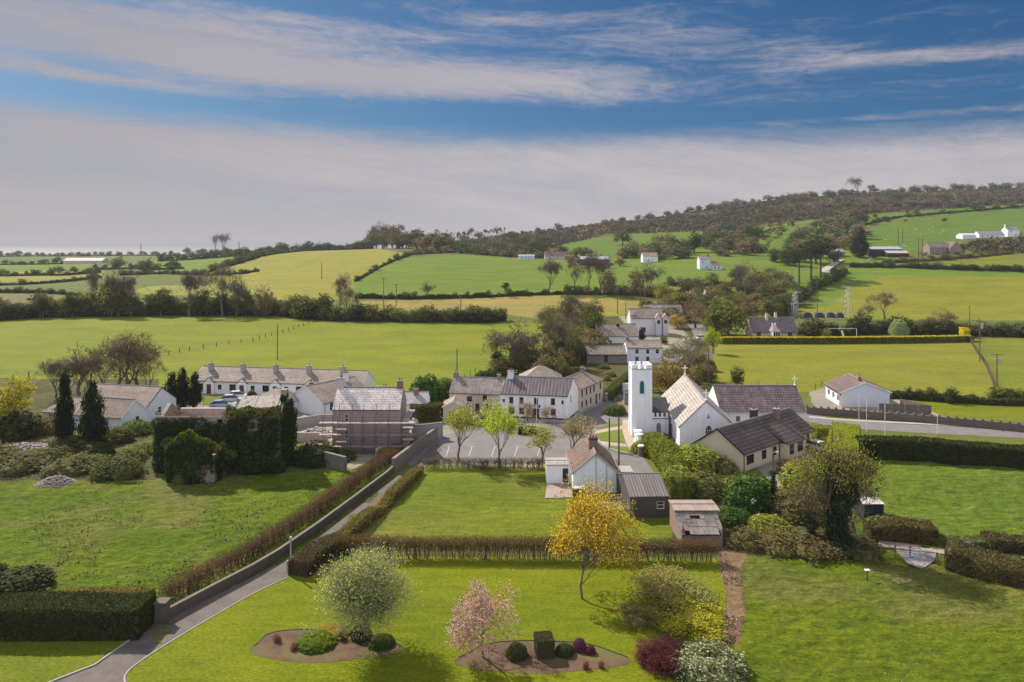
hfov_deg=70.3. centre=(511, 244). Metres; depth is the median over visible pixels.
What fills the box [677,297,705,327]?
tree
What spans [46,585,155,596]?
undergrowth
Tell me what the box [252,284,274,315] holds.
tree
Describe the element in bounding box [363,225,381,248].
tree
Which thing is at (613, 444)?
church path
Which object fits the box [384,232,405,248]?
tree
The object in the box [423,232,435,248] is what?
tree
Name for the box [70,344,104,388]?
tree
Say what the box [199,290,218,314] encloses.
tree
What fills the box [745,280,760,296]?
tree
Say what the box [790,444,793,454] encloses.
window
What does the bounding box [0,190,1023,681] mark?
ground
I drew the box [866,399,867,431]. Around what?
flagpole
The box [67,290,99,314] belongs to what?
tree
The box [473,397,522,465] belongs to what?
tree
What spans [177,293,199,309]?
tree
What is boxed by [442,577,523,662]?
tree
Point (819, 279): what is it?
bush
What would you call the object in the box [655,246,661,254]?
tree
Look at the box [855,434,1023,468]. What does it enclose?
hedge
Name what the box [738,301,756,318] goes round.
tree
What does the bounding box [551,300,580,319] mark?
tree
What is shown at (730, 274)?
tree
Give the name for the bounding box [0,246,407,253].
sea
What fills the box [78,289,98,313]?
tree
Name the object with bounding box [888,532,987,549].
grassy bank
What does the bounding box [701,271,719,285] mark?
tree
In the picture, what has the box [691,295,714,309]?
tree
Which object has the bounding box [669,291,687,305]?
tree
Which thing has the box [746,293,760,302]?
tree
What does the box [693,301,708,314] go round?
tree
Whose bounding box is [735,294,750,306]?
tree
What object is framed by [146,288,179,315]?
tree
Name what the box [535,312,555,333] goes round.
tree
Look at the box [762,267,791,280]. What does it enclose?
tree
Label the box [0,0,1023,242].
sky
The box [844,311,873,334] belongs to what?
tree
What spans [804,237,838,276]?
tree
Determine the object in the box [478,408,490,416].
tree
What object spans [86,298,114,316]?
tree
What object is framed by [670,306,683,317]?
tree
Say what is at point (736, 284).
tree
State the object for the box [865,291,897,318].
tree
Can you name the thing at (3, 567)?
bush
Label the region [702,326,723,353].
tree
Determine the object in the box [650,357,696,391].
tree
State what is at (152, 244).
distant hills
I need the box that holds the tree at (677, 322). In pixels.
[668,314,690,328]
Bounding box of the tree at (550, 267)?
[537,258,563,292]
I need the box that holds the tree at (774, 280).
[759,277,782,286]
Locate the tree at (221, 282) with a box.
[198,261,238,315]
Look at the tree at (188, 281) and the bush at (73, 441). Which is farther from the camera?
the tree at (188, 281)
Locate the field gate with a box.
[907,548,920,558]
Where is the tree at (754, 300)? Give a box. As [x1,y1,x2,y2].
[750,292,766,302]
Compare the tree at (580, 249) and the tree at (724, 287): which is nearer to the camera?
the tree at (724, 287)
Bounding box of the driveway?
[50,443,441,681]
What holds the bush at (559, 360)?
on the ground at (496, 502)
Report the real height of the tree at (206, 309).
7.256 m
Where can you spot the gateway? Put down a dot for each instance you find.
(917, 561)
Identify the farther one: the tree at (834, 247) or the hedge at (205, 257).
the hedge at (205, 257)
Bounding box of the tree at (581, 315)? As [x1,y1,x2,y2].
[573,307,585,319]
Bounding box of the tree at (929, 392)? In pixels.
[924,386,940,398]
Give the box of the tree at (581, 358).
[578,348,585,368]
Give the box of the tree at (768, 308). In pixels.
[759,300,778,316]
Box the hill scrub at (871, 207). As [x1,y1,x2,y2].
[451,187,1023,252]
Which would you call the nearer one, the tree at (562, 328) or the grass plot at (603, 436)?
the grass plot at (603, 436)
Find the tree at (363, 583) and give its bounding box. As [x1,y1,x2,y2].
[302,537,421,651]
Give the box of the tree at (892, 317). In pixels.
[886,314,904,328]
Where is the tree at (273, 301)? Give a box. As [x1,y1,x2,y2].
[267,293,277,310]
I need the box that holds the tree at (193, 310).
[184,299,202,315]
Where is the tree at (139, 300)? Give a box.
[130,294,144,311]
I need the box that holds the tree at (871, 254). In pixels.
[867,252,880,257]
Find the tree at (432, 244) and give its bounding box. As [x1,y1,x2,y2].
[430,235,441,247]
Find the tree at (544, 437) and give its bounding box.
[520,418,559,460]
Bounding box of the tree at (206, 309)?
[199,299,216,314]
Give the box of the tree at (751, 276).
[741,266,763,292]
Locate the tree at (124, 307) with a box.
[116,297,137,313]
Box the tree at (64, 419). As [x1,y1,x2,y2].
[49,366,77,438]
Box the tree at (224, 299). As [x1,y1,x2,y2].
[216,290,231,311]
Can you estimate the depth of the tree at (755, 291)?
333.39 m
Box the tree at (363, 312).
[356,304,372,319]
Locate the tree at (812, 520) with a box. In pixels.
[791,478,830,536]
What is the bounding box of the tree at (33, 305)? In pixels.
[30,295,49,317]
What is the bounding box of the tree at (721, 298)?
[717,297,737,309]
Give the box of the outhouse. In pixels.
[544,457,570,483]
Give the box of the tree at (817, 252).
[788,240,830,278]
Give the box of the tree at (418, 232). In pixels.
[407,228,426,245]
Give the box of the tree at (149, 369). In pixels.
[134,353,168,385]
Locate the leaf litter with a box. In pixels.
[311,485,743,643]
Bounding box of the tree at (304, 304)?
[289,296,317,317]
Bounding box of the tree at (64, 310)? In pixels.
[54,297,75,316]
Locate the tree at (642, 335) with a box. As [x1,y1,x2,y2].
[638,327,645,339]
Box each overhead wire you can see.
[779,530,996,626]
[796,529,1018,632]
[818,536,1023,636]
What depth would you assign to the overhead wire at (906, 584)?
57.08 m
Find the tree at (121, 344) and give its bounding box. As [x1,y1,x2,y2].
[89,326,153,384]
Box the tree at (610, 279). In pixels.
[600,269,617,291]
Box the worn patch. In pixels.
[890,571,910,583]
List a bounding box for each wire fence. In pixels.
[12,321,311,376]
[706,381,821,388]
[880,544,937,563]
[970,338,994,386]
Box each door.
[207,384,210,393]
[475,404,478,413]
[532,408,538,418]
[563,468,567,482]
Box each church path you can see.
[595,426,621,433]
[600,441,626,445]
[622,419,634,453]
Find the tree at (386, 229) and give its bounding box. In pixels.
[372,219,389,248]
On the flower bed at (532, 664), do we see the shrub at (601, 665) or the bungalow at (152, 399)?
the shrub at (601, 665)
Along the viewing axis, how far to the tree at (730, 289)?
359.15 m
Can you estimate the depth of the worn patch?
69.19 m
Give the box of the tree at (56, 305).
[50,298,63,315]
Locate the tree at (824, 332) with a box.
[819,327,832,336]
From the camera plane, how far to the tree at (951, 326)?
252.96 m
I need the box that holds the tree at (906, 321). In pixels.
[902,317,914,331]
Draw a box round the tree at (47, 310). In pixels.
[30,292,53,317]
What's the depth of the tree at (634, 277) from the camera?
370.56 m
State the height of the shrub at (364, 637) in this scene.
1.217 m
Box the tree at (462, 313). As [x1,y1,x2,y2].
[453,305,470,320]
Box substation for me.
[790,287,853,317]
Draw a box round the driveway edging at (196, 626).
[124,577,287,681]
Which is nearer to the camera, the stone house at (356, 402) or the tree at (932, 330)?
the stone house at (356, 402)
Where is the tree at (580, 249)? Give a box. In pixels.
[567,246,585,257]
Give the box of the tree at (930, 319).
[917,316,938,334]
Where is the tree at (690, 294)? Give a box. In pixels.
[681,292,703,305]
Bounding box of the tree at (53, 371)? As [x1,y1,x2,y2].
[32,359,64,397]
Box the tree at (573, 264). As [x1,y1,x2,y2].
[565,259,584,288]
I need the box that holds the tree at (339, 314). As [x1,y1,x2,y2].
[328,304,347,319]
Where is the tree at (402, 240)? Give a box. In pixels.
[395,231,413,248]
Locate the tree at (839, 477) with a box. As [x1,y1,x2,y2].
[785,422,896,553]
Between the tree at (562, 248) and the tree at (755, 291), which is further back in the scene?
the tree at (562, 248)
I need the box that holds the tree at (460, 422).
[440,402,488,460]
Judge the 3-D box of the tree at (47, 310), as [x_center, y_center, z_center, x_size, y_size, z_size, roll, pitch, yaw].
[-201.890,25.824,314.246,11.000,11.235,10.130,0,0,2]
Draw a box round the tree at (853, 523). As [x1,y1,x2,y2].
[849,468,882,534]
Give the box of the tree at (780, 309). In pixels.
[772,302,785,316]
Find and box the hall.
[519,365,561,376]
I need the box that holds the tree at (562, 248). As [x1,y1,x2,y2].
[554,245,568,251]
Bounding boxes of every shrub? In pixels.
[272,633,280,643]
[289,642,297,651]
[295,629,337,654]
[314,621,352,640]
[336,629,346,642]
[350,623,372,643]
[367,633,395,651]
[505,641,528,662]
[533,630,554,659]
[555,642,573,658]
[572,638,586,652]
[582,661,588,669]
[585,645,595,655]
[598,661,603,668]
[617,599,666,627]
[618,563,727,628]
[627,637,668,666]
[629,440,648,455]
[635,633,687,679]
[649,590,735,644]
[651,443,682,461]
[661,463,694,485]
[667,636,751,681]
[672,442,719,475]
[685,466,728,502]
[689,372,702,386]
[690,368,699,380]
[691,354,705,365]
[691,363,707,373]
[695,351,707,357]
[698,368,709,381]
[699,365,717,381]
[701,358,716,370]
[711,452,738,474]
[718,505,751,527]
[720,470,780,516]
[744,513,793,534]
[757,528,798,559]
[765,483,827,524]
[774,526,847,563]
[775,458,818,470]
[804,452,823,469]
[826,530,886,564]
[865,512,905,521]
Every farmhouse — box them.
[544,250,565,259]
[697,253,710,269]
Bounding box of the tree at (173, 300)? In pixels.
[162,295,179,312]
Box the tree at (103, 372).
[71,344,121,382]
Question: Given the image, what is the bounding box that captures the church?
[628,361,806,447]
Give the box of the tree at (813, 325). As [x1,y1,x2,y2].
[797,316,825,331]
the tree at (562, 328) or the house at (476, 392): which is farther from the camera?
the tree at (562, 328)
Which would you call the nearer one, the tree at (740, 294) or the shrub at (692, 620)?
the shrub at (692, 620)
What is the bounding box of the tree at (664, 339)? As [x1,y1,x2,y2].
[660,335,668,343]
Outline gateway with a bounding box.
[896,549,935,568]
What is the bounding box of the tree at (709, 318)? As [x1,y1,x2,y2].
[700,297,721,331]
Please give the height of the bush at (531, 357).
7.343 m
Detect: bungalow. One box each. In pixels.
[41,396,84,424]
[97,383,177,421]
[253,387,298,412]
[293,370,365,414]
[595,322,638,342]
[690,406,815,471]
[744,312,797,336]
[823,373,892,406]
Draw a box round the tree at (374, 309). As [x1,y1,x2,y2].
[363,302,380,318]
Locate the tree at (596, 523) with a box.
[545,473,647,598]
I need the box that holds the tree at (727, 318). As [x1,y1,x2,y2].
[702,295,753,336]
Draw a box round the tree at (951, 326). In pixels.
[938,318,958,332]
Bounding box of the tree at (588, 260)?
[579,250,602,289]
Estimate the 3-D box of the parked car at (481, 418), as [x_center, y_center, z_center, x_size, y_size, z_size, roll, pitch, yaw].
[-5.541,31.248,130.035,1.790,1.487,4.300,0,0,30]
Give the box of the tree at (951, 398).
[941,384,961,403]
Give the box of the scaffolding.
[318,403,415,454]
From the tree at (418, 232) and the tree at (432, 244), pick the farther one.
the tree at (418, 232)
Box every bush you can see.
[0,408,45,441]
[0,441,20,452]
[0,446,22,461]
[0,447,62,478]
[0,562,10,576]
[0,563,56,595]
[19,446,49,454]
[32,412,55,437]
[35,448,109,478]
[39,445,79,459]
[47,434,85,449]
[74,441,117,456]
[86,453,147,481]
[97,425,135,445]
[120,419,152,434]
[171,460,202,484]
[247,390,256,395]
[291,439,339,468]
[335,448,357,462]
[393,252,400,258]
[408,373,444,401]
[437,377,452,397]
[475,369,497,376]
[485,350,524,373]
[486,357,507,373]
[512,357,525,372]
[517,344,544,368]
[517,362,531,372]
[531,342,553,358]
[531,353,553,368]
[538,346,560,359]
[543,356,568,373]
[544,331,558,345]
[544,340,558,349]
[547,355,566,371]
[551,361,575,376]
[554,347,577,366]
[563,339,579,364]
[565,255,576,262]
[574,324,600,334]
[577,343,586,361]
[578,329,606,341]
[580,337,600,351]
[582,313,607,331]
[593,337,613,344]
[603,403,627,416]
[614,257,626,265]
[707,521,727,541]
[723,525,764,552]
[777,459,824,491]
[789,285,814,298]
[807,279,821,288]
[809,275,825,285]
[821,271,833,283]
[827,269,841,280]
[832,267,846,276]
[915,388,925,399]
[921,262,929,267]
[930,262,941,265]
[950,263,960,268]
[957,262,966,268]
[959,327,970,334]
[984,385,1017,398]
[989,263,1000,270]
[1004,388,1023,397]
[1009,265,1021,271]
[1011,264,1023,271]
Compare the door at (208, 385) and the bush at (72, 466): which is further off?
the door at (208, 385)
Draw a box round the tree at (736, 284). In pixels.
[731,280,746,297]
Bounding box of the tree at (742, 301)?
[737,299,752,310]
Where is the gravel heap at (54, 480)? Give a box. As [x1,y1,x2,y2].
[34,475,76,487]
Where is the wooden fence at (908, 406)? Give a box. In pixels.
[878,399,931,414]
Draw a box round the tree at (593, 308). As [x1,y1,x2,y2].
[580,298,605,320]
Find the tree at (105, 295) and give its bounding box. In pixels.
[92,281,127,311]
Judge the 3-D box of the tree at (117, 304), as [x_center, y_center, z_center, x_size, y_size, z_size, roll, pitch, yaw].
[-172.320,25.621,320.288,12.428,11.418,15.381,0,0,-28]
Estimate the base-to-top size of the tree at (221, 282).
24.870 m
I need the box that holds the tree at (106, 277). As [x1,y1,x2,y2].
[101,273,117,315]
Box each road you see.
[806,410,1023,437]
[822,259,843,272]
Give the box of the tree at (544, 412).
[540,406,554,422]
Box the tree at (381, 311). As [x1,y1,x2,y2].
[377,304,395,316]
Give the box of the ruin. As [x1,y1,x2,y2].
[151,388,298,484]
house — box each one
[332,375,406,450]
[449,369,504,413]
[567,365,603,411]
[623,335,662,363]
[627,308,668,335]
[641,252,657,262]
[923,242,948,253]
[1001,224,1018,236]
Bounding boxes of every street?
[408,390,670,499]
[652,325,707,380]
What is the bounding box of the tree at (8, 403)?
[0,372,41,417]
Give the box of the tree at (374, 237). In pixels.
[362,232,381,248]
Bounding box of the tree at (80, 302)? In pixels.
[68,295,90,310]
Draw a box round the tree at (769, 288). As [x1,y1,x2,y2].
[758,282,779,296]
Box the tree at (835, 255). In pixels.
[823,248,845,261]
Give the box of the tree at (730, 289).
[711,280,733,292]
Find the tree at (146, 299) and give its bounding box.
[139,292,157,309]
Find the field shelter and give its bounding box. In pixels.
[856,496,884,517]
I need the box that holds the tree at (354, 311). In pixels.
[349,302,365,319]
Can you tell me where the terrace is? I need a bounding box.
[197,357,374,394]
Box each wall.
[153,466,393,623]
[295,432,327,440]
[296,414,331,427]
[308,442,346,471]
[375,443,392,451]
[392,427,437,472]
[413,422,442,440]
[622,383,628,389]
[633,429,642,441]
[805,405,1023,431]
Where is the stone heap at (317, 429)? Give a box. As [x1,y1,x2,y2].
[301,426,331,437]
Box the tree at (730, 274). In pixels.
[726,264,750,277]
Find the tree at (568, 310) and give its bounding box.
[562,296,586,317]
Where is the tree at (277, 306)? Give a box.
[273,300,284,311]
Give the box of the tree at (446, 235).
[432,230,456,247]
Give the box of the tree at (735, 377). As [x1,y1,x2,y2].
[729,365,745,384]
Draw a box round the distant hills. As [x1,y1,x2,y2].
[0,242,405,245]
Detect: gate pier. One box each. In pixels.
[624,391,628,404]
[638,444,643,456]
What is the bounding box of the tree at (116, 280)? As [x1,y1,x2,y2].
[105,265,135,315]
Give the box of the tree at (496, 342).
[479,330,510,371]
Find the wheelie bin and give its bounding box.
[775,466,781,474]
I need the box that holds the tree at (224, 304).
[211,290,232,310]
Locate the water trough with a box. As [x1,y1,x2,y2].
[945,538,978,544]
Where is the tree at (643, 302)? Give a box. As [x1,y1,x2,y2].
[634,295,656,307]
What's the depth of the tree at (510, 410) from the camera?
131.31 m
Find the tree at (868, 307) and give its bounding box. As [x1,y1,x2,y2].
[858,303,877,317]
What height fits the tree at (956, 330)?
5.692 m
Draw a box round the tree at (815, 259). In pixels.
[798,240,832,263]
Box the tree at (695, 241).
[688,230,703,252]
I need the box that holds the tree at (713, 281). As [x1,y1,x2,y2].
[707,274,721,287]
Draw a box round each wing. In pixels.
[74,396,149,428]
[947,242,961,254]
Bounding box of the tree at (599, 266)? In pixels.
[590,255,613,291]
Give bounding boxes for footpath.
[809,416,966,426]
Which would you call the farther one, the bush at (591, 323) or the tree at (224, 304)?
the tree at (224, 304)
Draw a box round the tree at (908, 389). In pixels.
[903,386,912,397]
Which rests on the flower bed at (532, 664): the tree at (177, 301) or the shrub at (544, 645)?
the shrub at (544, 645)
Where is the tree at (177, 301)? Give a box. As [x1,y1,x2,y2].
[165,298,184,313]
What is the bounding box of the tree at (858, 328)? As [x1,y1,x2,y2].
[843,318,864,333]
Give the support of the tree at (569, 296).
on the ground at (496, 502)
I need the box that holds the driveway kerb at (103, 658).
[48,632,144,681]
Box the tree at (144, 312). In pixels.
[138,302,151,315]
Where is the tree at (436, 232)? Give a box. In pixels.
[432,229,441,239]
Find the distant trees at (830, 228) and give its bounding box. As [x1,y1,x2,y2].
[0,181,1023,336]
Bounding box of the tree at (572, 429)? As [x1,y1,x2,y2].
[558,406,598,448]
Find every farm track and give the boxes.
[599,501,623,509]
[879,541,1023,557]
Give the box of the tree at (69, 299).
[61,292,81,316]
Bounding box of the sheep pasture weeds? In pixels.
[14,470,368,601]
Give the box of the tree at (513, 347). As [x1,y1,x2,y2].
[486,316,536,370]
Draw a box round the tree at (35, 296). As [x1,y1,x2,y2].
[26,293,47,301]
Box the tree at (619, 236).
[612,230,632,244]
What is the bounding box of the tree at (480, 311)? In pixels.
[464,304,492,322]
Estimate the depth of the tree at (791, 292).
341.89 m
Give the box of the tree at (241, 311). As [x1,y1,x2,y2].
[234,298,248,314]
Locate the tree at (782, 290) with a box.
[766,281,788,294]
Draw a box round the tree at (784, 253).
[775,244,798,264]
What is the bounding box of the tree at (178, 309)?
[174,303,183,313]
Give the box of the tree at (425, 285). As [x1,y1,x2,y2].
[421,280,436,293]
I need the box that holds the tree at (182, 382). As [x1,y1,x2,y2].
[174,367,190,407]
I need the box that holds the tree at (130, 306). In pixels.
[114,292,139,315]
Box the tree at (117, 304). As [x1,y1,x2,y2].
[106,291,133,315]
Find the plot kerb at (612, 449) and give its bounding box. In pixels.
[594,436,631,455]
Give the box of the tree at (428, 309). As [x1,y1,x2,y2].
[421,303,436,321]
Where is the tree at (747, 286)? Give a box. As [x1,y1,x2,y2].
[740,281,760,292]
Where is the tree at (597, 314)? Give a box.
[581,310,603,328]
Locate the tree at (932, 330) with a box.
[918,318,950,334]
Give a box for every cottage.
[383,384,430,419]
[566,435,633,492]
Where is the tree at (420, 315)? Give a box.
[409,306,431,321]
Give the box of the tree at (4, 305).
[0,299,13,318]
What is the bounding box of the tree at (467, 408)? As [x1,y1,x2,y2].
[460,403,476,416]
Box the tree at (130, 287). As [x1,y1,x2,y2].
[117,272,137,315]
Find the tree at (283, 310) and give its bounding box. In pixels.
[279,300,290,316]
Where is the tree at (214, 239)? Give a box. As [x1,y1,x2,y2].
[211,233,218,248]
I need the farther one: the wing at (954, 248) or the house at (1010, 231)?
the house at (1010, 231)
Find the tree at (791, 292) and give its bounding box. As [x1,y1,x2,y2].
[784,288,800,296]
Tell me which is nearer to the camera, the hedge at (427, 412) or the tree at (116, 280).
the hedge at (427, 412)
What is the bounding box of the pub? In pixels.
[500,368,577,419]
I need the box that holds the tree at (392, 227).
[385,224,402,247]
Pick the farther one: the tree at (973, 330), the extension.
the extension
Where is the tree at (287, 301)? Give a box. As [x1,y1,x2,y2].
[278,294,300,315]
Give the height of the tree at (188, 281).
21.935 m
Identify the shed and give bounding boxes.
[579,256,608,265]
[616,472,668,517]
[668,500,722,545]
[826,249,844,256]
[865,246,902,255]
[883,250,908,256]
[956,233,975,238]
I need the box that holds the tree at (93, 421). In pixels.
[75,379,110,443]
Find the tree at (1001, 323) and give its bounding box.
[996,321,1011,335]
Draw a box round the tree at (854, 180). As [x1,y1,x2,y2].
[846,176,863,189]
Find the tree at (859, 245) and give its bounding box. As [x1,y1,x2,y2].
[848,226,870,257]
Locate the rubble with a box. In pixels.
[7,442,47,452]
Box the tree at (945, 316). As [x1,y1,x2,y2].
[930,306,959,330]
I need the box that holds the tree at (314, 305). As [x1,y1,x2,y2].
[304,302,323,316]
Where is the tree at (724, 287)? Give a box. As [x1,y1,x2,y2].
[716,282,729,293]
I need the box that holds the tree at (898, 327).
[888,319,909,335]
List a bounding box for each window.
[229,384,235,390]
[262,385,268,391]
[519,407,524,414]
[550,398,554,405]
[657,501,663,508]
[747,454,753,464]
[762,449,765,459]
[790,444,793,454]
[798,441,802,451]
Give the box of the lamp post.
[287,536,291,572]
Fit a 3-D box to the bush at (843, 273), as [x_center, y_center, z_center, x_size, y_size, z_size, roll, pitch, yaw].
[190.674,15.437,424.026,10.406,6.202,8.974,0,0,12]
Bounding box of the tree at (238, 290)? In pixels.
[228,270,250,315]
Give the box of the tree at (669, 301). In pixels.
[659,294,675,304]
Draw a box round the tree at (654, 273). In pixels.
[638,258,667,291]
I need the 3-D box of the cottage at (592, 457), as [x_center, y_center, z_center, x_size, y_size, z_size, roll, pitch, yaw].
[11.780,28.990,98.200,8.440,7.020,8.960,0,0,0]
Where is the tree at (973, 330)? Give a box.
[959,321,980,333]
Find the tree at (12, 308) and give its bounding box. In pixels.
[3,302,28,318]
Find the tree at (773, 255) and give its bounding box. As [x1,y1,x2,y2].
[766,246,780,261]
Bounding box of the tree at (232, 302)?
[225,296,241,310]
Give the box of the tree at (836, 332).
[825,323,841,335]
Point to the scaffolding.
(407, 433)
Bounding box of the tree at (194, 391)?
[186,371,204,407]
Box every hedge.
[0,254,182,256]
[0,263,62,264]
[0,270,101,275]
[0,276,101,285]
[0,288,82,296]
[0,304,300,319]
[0,590,155,641]
[95,266,184,269]
[119,269,259,275]
[157,254,236,260]
[157,448,400,601]
[208,247,373,272]
[226,255,259,265]
[286,247,373,250]
[287,532,348,577]
[302,311,505,321]
[319,465,423,562]
[333,533,721,562]
[353,254,411,281]
[355,290,570,299]
[376,438,415,456]
[404,250,543,258]
[410,401,443,422]
[418,457,544,468]
[518,426,536,434]
[571,289,702,296]
[604,370,628,400]
[640,432,694,499]
[663,282,787,287]
[718,334,973,343]
[781,269,847,315]
[799,326,1023,336]
[812,425,830,441]
[825,421,861,468]
[845,205,1023,232]
[850,262,1023,271]
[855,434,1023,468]
[862,516,938,545]
[881,252,1012,262]
[890,390,1023,405]
[944,535,1023,588]
[980,530,1023,554]
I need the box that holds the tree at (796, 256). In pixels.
[783,248,812,281]
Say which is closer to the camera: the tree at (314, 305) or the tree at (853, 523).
the tree at (853, 523)
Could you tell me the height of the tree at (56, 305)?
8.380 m
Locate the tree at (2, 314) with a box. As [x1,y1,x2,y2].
[0,300,7,318]
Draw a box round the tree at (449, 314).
[438,309,458,322]
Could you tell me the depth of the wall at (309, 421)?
128.56 m
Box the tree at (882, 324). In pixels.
[875,318,890,333]
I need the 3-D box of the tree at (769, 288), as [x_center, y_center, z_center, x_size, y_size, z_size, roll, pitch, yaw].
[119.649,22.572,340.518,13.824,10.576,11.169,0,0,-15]
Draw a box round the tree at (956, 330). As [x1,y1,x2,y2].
[948,320,970,334]
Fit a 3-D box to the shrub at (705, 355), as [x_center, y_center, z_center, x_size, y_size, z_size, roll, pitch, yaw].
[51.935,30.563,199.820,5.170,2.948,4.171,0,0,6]
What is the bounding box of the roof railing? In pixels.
[547,459,570,462]
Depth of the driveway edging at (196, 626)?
60.87 m
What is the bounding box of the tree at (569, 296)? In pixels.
[560,293,582,314]
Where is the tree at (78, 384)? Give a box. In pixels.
[58,341,107,396]
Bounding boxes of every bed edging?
[253,629,400,645]
[458,640,627,657]
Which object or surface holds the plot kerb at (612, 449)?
on the street at (480, 443)
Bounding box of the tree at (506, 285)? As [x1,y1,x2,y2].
[501,282,509,296]
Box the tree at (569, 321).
[557,312,581,326]
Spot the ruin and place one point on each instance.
(248, 435)
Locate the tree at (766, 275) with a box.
[753,270,773,280]
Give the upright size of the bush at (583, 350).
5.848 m
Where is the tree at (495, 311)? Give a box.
[485,306,504,321]
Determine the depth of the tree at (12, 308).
305.90 m
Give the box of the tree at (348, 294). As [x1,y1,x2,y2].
[337,283,360,310]
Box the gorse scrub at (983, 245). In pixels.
[510,219,1023,259]
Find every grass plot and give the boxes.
[596,423,621,428]
[596,429,624,442]
[603,446,628,451]
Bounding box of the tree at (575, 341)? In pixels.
[564,326,585,353]
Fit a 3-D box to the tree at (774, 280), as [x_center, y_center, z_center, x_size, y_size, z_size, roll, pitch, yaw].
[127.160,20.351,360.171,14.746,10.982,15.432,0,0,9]
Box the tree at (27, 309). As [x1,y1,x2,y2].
[15,298,39,318]
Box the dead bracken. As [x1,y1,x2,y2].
[30,469,357,581]
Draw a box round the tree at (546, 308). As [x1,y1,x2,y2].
[538,305,563,320]
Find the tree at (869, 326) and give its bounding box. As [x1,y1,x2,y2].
[857,318,872,333]
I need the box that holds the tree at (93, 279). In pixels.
[84,267,101,309]
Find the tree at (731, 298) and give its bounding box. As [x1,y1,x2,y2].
[723,294,737,305]
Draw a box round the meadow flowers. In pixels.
[743,473,1023,681]
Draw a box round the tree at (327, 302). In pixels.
[312,292,333,316]
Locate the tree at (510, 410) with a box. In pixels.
[505,401,516,415]
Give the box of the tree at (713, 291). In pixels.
[700,287,723,294]
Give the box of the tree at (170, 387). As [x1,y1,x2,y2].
[163,371,179,403]
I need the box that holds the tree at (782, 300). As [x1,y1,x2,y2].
[768,292,794,312]
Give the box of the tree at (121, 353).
[101,336,142,383]
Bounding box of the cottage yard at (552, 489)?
[545,483,571,497]
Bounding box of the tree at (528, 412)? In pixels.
[518,395,534,423]
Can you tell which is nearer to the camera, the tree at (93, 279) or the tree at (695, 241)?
the tree at (93, 279)
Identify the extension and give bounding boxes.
[710,261,721,269]
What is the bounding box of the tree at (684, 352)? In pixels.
[658,332,714,375]
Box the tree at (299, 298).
[288,293,320,317]
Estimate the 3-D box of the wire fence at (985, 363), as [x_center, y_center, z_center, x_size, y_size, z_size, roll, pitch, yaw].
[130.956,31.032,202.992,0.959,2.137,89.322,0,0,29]
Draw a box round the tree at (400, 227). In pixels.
[390,224,406,248]
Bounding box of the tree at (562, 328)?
[543,316,578,356]
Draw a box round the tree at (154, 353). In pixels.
[109,331,167,384]
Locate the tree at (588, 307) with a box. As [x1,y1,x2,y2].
[579,303,606,317]
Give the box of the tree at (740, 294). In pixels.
[733,291,745,298]
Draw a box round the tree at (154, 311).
[148,292,160,314]
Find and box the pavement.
[514,401,604,422]
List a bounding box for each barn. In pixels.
[63,258,108,263]
[585,345,626,362]
[642,305,682,316]
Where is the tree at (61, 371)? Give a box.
[44,354,90,391]
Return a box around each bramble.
[112,447,149,461]
[121,439,154,454]
[569,367,577,372]
[599,363,610,368]
[602,371,615,376]
[602,374,610,380]
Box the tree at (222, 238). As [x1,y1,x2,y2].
[217,232,231,251]
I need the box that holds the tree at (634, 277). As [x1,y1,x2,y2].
[626,266,644,290]
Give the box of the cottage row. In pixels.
[973,231,1004,237]
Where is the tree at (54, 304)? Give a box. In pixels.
[40,297,57,316]
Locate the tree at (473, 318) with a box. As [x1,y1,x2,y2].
[464,307,479,322]
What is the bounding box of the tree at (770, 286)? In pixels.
[753,282,780,298]
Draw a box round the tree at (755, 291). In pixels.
[749,289,764,298]
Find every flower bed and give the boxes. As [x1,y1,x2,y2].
[250,630,401,662]
[454,641,630,673]
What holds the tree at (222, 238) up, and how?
on the ground at (496, 502)
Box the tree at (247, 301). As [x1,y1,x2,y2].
[234,291,255,315]
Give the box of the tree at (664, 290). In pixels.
[650,282,674,302]
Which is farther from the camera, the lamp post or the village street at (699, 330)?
the village street at (699, 330)
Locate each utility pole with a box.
[277,325,277,359]
[381,278,385,306]
[608,418,609,449]
[616,285,618,313]
[618,417,619,465]
[704,349,712,386]
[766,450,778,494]
[815,282,817,311]
[975,320,982,361]
[990,353,1002,386]
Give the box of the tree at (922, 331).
[914,323,930,334]
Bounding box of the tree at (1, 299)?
[0,296,9,309]
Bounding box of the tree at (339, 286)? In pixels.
[332,270,351,307]
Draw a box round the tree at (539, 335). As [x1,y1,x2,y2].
[516,330,548,362]
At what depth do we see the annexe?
131.90 m
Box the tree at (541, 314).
[534,308,565,340]
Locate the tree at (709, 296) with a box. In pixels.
[702,291,721,302]
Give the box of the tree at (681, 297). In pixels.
[666,290,691,306]
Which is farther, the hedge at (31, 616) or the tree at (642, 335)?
the tree at (642, 335)
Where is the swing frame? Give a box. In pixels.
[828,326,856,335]
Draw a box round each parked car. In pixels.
[209,399,232,407]
[220,394,241,401]
[229,390,246,396]
[473,415,485,425]
[806,439,825,451]
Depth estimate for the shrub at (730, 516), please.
83.13 m
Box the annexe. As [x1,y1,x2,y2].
[441,395,467,420]
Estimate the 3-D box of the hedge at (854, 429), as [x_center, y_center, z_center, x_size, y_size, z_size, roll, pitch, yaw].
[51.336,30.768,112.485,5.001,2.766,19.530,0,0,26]
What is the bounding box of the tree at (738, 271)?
[731,261,757,291]
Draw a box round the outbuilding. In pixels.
[518,254,534,259]
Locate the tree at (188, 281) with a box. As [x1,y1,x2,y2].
[178,269,208,315]
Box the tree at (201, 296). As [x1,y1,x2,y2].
[190,288,212,315]

